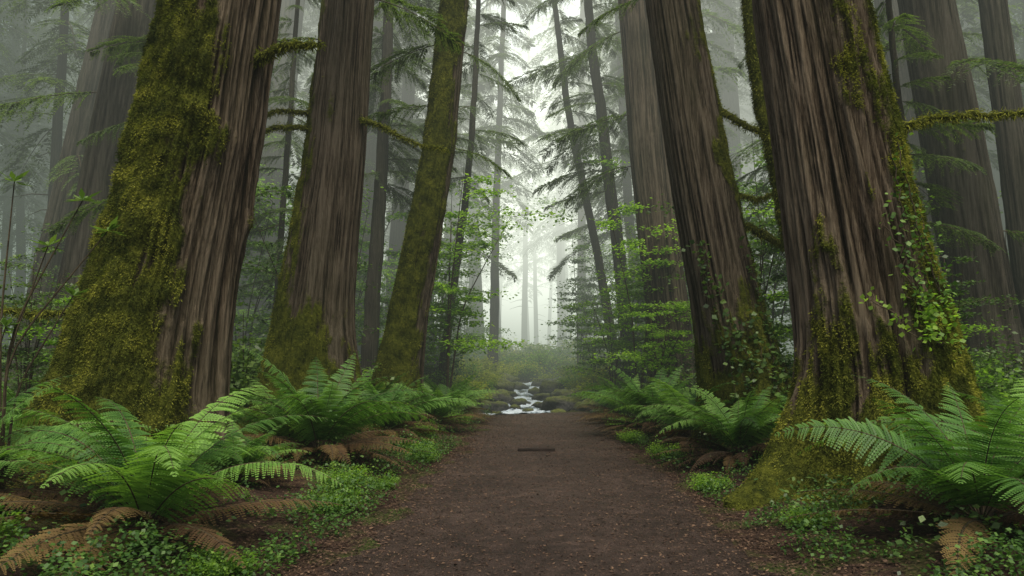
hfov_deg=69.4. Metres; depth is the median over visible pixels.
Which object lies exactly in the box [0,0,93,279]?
conifer tree
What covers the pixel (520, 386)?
boulder
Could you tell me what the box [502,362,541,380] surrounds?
shrub
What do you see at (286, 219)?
sapling
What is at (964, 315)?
sapling
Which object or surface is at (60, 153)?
conifer tree
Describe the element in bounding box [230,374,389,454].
fern
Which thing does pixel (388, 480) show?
shrub
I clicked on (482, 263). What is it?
conifer tree
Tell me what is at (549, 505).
pebbles
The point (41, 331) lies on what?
sapling
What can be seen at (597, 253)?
slender tree
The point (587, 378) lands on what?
shrub
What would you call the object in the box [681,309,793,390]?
shrub
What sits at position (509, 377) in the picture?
boulder
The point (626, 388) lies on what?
shrub
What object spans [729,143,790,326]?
sapling
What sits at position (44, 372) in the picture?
shrub
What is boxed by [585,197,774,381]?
sapling
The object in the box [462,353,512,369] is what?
shrub
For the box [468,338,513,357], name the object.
shrub
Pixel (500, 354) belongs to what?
shrub
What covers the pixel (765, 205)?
sapling
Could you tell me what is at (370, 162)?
slender tree
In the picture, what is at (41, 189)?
conifer tree
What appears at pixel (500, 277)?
conifer tree
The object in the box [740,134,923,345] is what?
sapling
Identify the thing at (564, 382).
shrub
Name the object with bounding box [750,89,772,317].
conifer tree
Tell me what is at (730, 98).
conifer tree
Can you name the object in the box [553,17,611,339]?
conifer tree
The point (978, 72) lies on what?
conifer tree
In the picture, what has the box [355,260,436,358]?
sapling
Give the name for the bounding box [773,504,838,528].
shrub
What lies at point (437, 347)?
shrub
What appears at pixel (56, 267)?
sapling
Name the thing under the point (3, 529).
shrub
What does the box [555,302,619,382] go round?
sapling
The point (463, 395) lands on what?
fern
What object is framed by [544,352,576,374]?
shrub
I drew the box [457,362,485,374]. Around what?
shrub
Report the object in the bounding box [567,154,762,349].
sapling
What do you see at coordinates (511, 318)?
sky
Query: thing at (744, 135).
conifer tree
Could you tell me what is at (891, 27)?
slender tree
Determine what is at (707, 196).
conifer tree
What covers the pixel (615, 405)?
fern
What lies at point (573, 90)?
conifer tree
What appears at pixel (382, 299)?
sapling
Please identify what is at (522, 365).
shrub
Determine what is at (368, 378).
shrub
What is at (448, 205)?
conifer tree
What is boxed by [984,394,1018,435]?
fern
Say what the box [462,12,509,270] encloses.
conifer tree
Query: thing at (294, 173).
conifer tree
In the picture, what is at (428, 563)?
path
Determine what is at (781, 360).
climbing plant
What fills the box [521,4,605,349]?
conifer tree
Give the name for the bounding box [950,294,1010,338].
sapling
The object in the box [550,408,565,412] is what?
boulder
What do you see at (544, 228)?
conifer tree
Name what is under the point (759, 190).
slender tree
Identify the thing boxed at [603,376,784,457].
fern
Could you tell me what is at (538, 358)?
shrub
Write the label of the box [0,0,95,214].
conifer tree
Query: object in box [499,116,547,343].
conifer tree
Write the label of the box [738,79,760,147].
conifer tree
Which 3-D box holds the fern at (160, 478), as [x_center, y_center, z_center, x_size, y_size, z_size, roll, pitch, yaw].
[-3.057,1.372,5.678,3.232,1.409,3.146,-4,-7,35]
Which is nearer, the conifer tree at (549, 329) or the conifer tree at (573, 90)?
the conifer tree at (573, 90)
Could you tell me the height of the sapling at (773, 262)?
5.594 m
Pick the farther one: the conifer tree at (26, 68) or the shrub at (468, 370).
the conifer tree at (26, 68)
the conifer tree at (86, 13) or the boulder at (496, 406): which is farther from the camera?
the conifer tree at (86, 13)
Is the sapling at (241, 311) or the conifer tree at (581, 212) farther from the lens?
the conifer tree at (581, 212)
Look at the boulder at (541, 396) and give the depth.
27.76 m
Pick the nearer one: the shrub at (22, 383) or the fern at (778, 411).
the fern at (778, 411)
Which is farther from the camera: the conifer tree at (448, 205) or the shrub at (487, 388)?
the conifer tree at (448, 205)
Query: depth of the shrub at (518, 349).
47.41 m
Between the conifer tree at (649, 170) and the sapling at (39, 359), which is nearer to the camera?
the sapling at (39, 359)
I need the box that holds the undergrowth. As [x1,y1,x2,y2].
[0,368,1023,575]
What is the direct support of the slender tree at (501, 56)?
on the ground at (871, 532)
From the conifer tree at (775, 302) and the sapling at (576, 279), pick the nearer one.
the sapling at (576, 279)
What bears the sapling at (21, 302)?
on the ground at (871, 532)
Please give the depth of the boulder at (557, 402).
24.20 m
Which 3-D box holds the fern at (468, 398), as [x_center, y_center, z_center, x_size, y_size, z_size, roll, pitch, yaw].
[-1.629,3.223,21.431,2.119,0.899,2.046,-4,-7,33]
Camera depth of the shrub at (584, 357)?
34.41 m
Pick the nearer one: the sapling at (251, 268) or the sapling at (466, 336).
the sapling at (251, 268)
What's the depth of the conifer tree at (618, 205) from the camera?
54.61 m
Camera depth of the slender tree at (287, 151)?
21.50 m
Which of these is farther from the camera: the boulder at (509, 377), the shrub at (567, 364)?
the shrub at (567, 364)
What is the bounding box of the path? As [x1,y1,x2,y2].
[325,412,781,575]
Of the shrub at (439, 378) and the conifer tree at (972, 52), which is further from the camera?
the conifer tree at (972, 52)
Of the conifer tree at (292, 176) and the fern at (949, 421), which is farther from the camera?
the conifer tree at (292, 176)
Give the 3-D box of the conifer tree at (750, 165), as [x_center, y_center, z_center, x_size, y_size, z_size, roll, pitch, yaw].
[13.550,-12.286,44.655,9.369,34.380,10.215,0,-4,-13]
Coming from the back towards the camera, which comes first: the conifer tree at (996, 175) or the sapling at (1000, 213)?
the conifer tree at (996, 175)
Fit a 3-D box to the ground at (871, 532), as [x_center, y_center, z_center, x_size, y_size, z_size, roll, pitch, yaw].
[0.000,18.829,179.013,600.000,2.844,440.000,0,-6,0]
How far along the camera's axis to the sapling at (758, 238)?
28.14 m
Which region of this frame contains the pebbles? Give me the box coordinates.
[302,413,798,575]
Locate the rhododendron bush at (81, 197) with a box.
[0,170,125,508]
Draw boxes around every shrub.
[0,505,39,551]
[2,329,56,388]
[2,338,9,365]
[3,373,45,397]
[174,545,264,575]
[230,293,362,423]
[231,313,269,391]
[241,333,394,397]
[306,483,372,513]
[318,461,377,489]
[362,367,372,380]
[363,472,401,491]
[378,341,480,373]
[399,437,436,451]
[403,444,440,462]
[404,422,438,439]
[424,336,480,388]
[424,355,477,402]
[428,353,478,366]
[431,355,475,376]
[435,345,482,359]
[435,371,483,386]
[445,410,472,423]
[449,364,483,381]
[449,377,487,399]
[454,365,496,378]
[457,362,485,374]
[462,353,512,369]
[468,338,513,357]
[468,377,490,390]
[471,377,496,390]
[473,391,492,401]
[476,369,505,381]
[478,348,526,364]
[480,346,543,358]
[498,335,554,354]
[501,361,533,377]
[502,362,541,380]
[505,357,547,378]
[510,347,568,377]
[519,338,579,362]
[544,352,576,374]
[548,331,620,355]
[550,349,603,374]
[552,361,575,374]
[556,371,576,388]
[568,349,622,365]
[569,354,610,377]
[570,360,608,381]
[572,381,601,391]
[575,365,620,385]
[579,321,647,387]
[582,374,627,398]
[598,380,645,394]
[607,414,636,428]
[614,427,647,442]
[645,439,686,458]
[663,351,696,393]
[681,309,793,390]
[685,471,736,490]
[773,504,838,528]
[782,342,793,359]
[966,309,1023,399]
[972,351,1023,407]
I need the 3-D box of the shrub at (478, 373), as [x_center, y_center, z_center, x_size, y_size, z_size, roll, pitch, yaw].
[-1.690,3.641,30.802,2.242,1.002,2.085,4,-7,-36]
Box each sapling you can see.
[0,243,79,403]
[0,252,64,394]
[3,296,71,361]
[21,220,66,340]
[234,183,292,361]
[236,162,373,323]
[238,184,383,344]
[239,136,370,333]
[245,197,286,257]
[275,171,464,346]
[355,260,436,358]
[355,272,470,383]
[363,171,594,389]
[380,261,386,337]
[384,196,518,366]
[428,280,486,356]
[435,220,525,345]
[527,197,640,336]
[534,232,635,371]
[545,280,647,389]
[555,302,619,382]
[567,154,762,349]
[570,283,639,359]
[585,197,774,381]
[590,201,691,388]
[590,202,772,341]
[606,254,687,291]
[611,301,696,393]
[646,178,793,371]
[691,163,791,330]
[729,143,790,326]
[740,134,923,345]
[741,197,793,362]
[745,198,791,322]
[925,191,1009,260]
[932,236,1020,392]
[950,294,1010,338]
[993,297,1023,389]
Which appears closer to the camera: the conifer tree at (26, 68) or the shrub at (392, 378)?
the shrub at (392, 378)
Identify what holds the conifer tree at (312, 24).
on the ground at (871, 532)
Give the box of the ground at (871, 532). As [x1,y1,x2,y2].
[0,359,1023,575]
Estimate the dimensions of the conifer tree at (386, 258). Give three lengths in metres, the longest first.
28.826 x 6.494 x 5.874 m
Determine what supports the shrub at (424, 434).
on the ground at (871, 532)
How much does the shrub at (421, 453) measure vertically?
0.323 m
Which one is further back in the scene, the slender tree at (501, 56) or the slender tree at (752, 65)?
the slender tree at (501, 56)
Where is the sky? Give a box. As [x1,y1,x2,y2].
[0,0,1021,350]
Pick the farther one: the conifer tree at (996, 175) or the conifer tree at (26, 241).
the conifer tree at (26, 241)
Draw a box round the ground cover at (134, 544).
[0,400,1023,575]
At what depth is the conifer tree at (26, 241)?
79.07 m
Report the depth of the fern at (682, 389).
17.95 m
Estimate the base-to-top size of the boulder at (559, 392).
0.920 m
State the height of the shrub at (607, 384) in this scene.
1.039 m
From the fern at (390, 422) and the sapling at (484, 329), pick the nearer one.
the fern at (390, 422)
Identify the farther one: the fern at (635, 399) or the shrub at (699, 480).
the fern at (635, 399)
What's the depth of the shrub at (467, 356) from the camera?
34.95 m
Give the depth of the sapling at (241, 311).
28.71 m
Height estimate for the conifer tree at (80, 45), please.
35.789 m
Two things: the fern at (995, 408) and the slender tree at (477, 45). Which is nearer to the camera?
the fern at (995, 408)
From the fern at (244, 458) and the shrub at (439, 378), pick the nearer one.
the fern at (244, 458)
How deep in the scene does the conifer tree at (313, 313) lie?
13.77 m
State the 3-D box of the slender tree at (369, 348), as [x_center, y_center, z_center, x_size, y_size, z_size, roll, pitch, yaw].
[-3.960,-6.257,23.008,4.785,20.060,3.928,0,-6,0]
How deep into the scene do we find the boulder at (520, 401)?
25.98 m
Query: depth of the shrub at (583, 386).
26.10 m
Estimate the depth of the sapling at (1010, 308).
11.91 m
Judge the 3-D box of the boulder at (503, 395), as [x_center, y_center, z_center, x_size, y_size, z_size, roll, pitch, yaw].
[-0.567,4.083,26.943,1.132,0.802,1.476,2,-6,-22]
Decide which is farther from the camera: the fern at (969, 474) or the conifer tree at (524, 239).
the conifer tree at (524, 239)
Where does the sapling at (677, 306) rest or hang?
on the ground at (871, 532)
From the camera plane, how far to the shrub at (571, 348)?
44.84 m
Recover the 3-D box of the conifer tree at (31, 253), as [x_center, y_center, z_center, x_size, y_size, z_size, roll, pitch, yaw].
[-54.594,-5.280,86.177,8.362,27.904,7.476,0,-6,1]
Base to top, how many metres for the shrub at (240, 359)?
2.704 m
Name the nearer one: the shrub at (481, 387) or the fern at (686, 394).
the fern at (686, 394)
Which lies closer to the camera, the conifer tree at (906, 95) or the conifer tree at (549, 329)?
the conifer tree at (906, 95)
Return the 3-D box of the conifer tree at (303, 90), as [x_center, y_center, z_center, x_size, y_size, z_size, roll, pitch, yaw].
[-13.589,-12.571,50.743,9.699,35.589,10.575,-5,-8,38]
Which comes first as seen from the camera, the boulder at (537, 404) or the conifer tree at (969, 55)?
the boulder at (537, 404)
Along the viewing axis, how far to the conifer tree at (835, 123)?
7.97 m
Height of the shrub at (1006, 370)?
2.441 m
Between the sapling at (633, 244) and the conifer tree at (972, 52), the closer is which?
the sapling at (633, 244)
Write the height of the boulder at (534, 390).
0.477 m
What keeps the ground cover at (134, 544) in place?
on the ground at (871, 532)
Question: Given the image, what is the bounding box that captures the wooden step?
[518,447,554,451]
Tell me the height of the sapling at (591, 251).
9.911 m
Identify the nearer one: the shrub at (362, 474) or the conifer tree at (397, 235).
the shrub at (362, 474)
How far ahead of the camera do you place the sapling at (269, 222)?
23.36 m
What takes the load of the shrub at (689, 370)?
on the ground at (871, 532)
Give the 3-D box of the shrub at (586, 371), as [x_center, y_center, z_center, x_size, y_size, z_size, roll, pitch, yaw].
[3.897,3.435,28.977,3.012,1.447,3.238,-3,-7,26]
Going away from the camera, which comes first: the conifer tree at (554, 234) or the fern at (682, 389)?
the fern at (682, 389)
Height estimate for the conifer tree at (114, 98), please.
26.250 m
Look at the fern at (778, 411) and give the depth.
11.39 m
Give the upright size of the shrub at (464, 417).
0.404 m
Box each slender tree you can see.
[44,34,148,237]
[237,0,320,323]
[304,0,460,361]
[311,0,457,376]
[404,0,529,386]
[452,0,551,368]
[505,0,621,366]
[528,0,643,384]
[546,0,645,361]
[730,55,786,278]
[740,0,785,259]
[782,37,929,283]
[875,0,1005,256]
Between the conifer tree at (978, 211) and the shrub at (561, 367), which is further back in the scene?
the shrub at (561, 367)
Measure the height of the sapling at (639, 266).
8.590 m
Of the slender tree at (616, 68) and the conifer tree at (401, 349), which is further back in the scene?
the slender tree at (616, 68)
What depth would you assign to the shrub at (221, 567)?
4.98 m
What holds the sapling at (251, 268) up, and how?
on the ground at (871, 532)
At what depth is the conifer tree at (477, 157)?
73.31 m
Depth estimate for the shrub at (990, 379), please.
14.24 m
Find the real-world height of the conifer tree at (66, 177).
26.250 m
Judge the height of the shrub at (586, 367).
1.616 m
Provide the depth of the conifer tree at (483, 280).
93.46 m
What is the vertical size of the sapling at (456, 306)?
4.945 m
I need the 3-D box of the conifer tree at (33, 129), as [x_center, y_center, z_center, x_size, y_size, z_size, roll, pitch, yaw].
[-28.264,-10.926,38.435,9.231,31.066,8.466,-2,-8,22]
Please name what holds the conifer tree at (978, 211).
on the ground at (871, 532)
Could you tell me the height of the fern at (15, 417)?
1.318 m
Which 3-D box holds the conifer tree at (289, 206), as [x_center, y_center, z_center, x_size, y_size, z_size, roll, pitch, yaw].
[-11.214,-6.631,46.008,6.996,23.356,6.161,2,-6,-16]
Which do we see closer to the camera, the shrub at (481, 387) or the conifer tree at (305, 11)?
the shrub at (481, 387)
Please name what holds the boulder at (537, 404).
in the water
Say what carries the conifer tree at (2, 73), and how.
on the ground at (871, 532)
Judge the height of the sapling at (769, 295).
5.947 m
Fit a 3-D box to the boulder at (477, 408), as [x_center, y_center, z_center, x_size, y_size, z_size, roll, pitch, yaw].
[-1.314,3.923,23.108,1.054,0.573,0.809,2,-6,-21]
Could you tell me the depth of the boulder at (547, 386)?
29.58 m
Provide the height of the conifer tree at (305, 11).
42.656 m
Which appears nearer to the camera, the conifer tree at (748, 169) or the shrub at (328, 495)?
the shrub at (328, 495)
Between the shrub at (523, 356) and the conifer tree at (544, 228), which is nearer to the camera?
the shrub at (523, 356)
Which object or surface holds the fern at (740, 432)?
on the ground at (871, 532)
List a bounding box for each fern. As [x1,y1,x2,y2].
[0,374,160,511]
[0,376,350,575]
[2,382,29,414]
[2,386,27,437]
[5,393,32,469]
[165,420,312,490]
[225,348,445,475]
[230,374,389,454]
[318,373,474,451]
[365,369,441,428]
[384,381,488,428]
[424,374,499,424]
[438,385,488,410]
[563,375,681,424]
[570,363,696,435]
[571,379,638,418]
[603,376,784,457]
[632,383,786,473]
[640,388,696,436]
[663,380,696,419]
[750,392,786,456]
[772,376,1023,575]
[867,378,1023,472]
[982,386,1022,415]
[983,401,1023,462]
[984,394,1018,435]
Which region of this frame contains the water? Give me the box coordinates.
[484,381,568,414]
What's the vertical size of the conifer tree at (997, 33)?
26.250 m
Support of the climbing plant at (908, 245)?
attached to the conifer tree at (835, 123)
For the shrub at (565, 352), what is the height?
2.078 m
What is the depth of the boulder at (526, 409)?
23.82 m
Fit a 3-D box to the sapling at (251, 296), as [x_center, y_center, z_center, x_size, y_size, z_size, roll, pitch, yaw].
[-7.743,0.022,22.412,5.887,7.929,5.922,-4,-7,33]
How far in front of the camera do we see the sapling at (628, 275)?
34.58 m
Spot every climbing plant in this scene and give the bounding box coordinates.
[681,236,792,421]
[859,275,969,361]
[878,132,958,318]
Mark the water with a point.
(525, 394)
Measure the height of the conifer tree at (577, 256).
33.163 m
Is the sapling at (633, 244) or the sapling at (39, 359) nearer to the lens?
the sapling at (39, 359)
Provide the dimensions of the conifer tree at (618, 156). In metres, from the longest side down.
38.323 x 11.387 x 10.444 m
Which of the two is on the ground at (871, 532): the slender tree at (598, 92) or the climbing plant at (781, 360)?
the slender tree at (598, 92)
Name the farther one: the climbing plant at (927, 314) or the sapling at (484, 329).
the sapling at (484, 329)
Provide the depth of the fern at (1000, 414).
9.58 m
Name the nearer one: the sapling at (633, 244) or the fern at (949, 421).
the fern at (949, 421)
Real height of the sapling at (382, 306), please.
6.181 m
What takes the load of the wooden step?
on the path
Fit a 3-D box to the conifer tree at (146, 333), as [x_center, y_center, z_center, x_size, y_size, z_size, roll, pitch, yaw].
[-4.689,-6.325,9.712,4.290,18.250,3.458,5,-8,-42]
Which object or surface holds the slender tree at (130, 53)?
on the ground at (871, 532)
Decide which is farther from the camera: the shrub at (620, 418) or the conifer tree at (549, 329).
the conifer tree at (549, 329)
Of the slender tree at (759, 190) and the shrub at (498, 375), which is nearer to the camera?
the slender tree at (759, 190)
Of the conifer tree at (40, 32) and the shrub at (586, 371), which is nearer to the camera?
the shrub at (586, 371)
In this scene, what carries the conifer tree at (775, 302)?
on the ground at (871, 532)
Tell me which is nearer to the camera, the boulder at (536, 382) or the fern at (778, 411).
the fern at (778, 411)
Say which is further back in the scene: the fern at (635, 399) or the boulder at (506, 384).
the boulder at (506, 384)
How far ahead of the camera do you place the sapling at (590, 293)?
33.20 m
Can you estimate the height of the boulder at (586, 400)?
0.716 m
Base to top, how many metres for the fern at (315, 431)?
1.647 m
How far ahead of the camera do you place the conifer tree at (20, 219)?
36.07 m
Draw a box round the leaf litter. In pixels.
[1,413,1023,575]
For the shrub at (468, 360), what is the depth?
33.06 m
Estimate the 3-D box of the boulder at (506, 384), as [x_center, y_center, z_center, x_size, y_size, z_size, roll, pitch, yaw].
[-0.588,4.148,29.934,1.389,1.014,1.555,4,-7,-37]
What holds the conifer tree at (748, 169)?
on the ground at (871, 532)
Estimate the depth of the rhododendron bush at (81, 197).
6.65 m
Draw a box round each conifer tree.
[0,0,50,151]
[0,0,68,197]
[0,0,70,331]
[0,0,80,276]
[0,0,90,352]
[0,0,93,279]
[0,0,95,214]
[0,0,156,376]
[0,0,326,500]
[0,1,53,134]
[1,0,94,192]
[2,0,115,392]
[12,148,36,263]
[12,186,33,288]
[41,2,304,74]
[49,51,84,174]
[232,0,309,368]
[233,0,465,444]
[284,0,319,244]
[284,81,302,244]
[284,161,388,256]
[285,98,298,218]
[290,0,319,175]
[292,1,434,154]
[293,0,460,194]
[297,10,416,107]
[315,0,522,319]
[367,0,521,426]
[381,48,419,335]
[382,1,517,336]
[383,41,454,304]
[393,0,533,344]
[440,129,507,329]
[444,0,533,356]
[444,1,541,340]
[459,5,523,331]
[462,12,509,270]
[462,237,489,287]
[481,111,532,322]
[486,4,556,346]
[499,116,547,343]
[500,0,622,357]
[504,52,556,346]
[517,0,593,349]
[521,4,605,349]
[528,118,575,345]
[531,64,576,342]
[546,3,623,337]
[548,111,609,333]
[551,0,733,393]
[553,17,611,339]
[561,0,639,322]
[567,64,610,337]
[567,215,613,336]
[577,0,791,446]
[586,0,628,332]
[590,0,747,190]
[605,174,636,247]
[614,0,751,206]
[617,0,765,335]
[705,26,755,207]
[721,0,1023,511]
[734,1,761,285]
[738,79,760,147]
[741,78,789,313]
[750,88,792,354]
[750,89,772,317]
[768,188,783,353]
[871,1,998,165]
[873,0,983,271]
[873,2,1022,82]
[873,2,1023,170]
[874,0,1023,104]
[880,0,1023,378]
[903,0,1023,328]
[959,0,1023,259]
[967,0,1023,200]
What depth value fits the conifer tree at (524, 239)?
69.84 m
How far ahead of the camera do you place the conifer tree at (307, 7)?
34.14 m
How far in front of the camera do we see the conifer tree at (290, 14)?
30.08 m
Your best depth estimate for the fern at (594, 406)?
20.76 m
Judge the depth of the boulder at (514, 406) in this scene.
24.59 m
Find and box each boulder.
[459,405,484,412]
[479,400,509,411]
[485,389,514,403]
[491,378,515,391]
[495,373,519,381]
[509,391,517,396]
[510,398,530,405]
[510,404,520,408]
[513,381,528,389]
[522,408,533,413]
[528,387,541,394]
[531,378,552,386]
[531,393,549,400]
[531,402,541,407]
[539,380,566,392]
[540,395,585,411]
[549,388,581,396]
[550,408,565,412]
[570,398,601,410]
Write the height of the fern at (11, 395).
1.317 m
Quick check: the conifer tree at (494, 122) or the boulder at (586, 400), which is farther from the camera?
the conifer tree at (494, 122)
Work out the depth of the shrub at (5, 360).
27.46 m
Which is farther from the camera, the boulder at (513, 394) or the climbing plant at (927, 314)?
the boulder at (513, 394)
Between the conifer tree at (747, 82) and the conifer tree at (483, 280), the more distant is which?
the conifer tree at (483, 280)
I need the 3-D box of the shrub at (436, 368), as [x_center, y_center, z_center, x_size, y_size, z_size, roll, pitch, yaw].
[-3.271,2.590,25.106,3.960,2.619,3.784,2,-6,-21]
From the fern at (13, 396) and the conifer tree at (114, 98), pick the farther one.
the conifer tree at (114, 98)
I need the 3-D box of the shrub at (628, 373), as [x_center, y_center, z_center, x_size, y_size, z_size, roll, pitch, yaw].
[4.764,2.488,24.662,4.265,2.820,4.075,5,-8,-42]
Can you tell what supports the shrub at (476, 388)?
on the ground at (871, 532)
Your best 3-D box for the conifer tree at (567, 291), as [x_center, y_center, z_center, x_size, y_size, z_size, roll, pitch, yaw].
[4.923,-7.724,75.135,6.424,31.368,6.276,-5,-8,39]
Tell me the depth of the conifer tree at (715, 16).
31.14 m
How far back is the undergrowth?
5.95 m
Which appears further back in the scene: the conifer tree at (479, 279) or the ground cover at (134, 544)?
the conifer tree at (479, 279)
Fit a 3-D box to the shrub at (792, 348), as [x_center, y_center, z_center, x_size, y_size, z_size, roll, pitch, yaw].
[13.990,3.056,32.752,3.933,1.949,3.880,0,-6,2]
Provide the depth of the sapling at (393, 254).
24.71 m
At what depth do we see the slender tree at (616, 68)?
33.72 m
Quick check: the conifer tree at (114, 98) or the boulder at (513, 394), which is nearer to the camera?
the conifer tree at (114, 98)
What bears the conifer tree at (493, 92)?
on the ground at (871, 532)
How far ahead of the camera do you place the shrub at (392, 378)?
16.00 m
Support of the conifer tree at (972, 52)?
on the ground at (871, 532)
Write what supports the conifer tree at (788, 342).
on the ground at (871, 532)
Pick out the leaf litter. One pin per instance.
(699, 542)
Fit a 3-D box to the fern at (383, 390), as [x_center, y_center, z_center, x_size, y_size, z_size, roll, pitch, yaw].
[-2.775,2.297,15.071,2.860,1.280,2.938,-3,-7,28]
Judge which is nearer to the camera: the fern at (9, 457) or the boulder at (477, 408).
the fern at (9, 457)
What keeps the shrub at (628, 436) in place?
on the ground at (871, 532)
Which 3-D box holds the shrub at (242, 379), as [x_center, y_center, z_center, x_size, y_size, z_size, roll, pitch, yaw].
[-5.101,1.526,14.860,4.200,2.907,4.396,1,-6,-12]
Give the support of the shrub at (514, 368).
on the ground at (871, 532)
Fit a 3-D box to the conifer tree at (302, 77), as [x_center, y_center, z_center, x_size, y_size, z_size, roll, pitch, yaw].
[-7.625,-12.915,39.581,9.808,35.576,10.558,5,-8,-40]
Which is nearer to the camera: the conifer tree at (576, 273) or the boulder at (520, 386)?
the boulder at (520, 386)
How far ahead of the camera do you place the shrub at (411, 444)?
11.99 m
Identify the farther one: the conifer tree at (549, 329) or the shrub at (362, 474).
the conifer tree at (549, 329)
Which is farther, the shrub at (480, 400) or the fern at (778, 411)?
the shrub at (480, 400)
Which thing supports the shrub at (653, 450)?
on the ground at (871, 532)
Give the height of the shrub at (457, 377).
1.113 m
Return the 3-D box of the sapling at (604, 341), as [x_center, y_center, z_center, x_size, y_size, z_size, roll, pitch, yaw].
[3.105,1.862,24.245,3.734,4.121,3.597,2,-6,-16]
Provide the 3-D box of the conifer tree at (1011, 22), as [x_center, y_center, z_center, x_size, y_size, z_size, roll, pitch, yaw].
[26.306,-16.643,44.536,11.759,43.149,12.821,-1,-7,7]
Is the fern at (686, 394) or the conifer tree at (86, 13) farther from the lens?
the conifer tree at (86, 13)
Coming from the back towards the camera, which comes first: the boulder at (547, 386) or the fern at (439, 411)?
the boulder at (547, 386)
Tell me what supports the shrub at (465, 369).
on the ground at (871, 532)
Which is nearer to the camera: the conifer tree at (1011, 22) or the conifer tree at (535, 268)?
the conifer tree at (1011, 22)
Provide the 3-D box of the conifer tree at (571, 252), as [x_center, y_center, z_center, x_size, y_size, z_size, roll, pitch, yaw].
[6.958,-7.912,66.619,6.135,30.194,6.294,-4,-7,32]
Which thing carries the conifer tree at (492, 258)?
on the ground at (871, 532)
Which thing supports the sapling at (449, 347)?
on the ground at (871, 532)

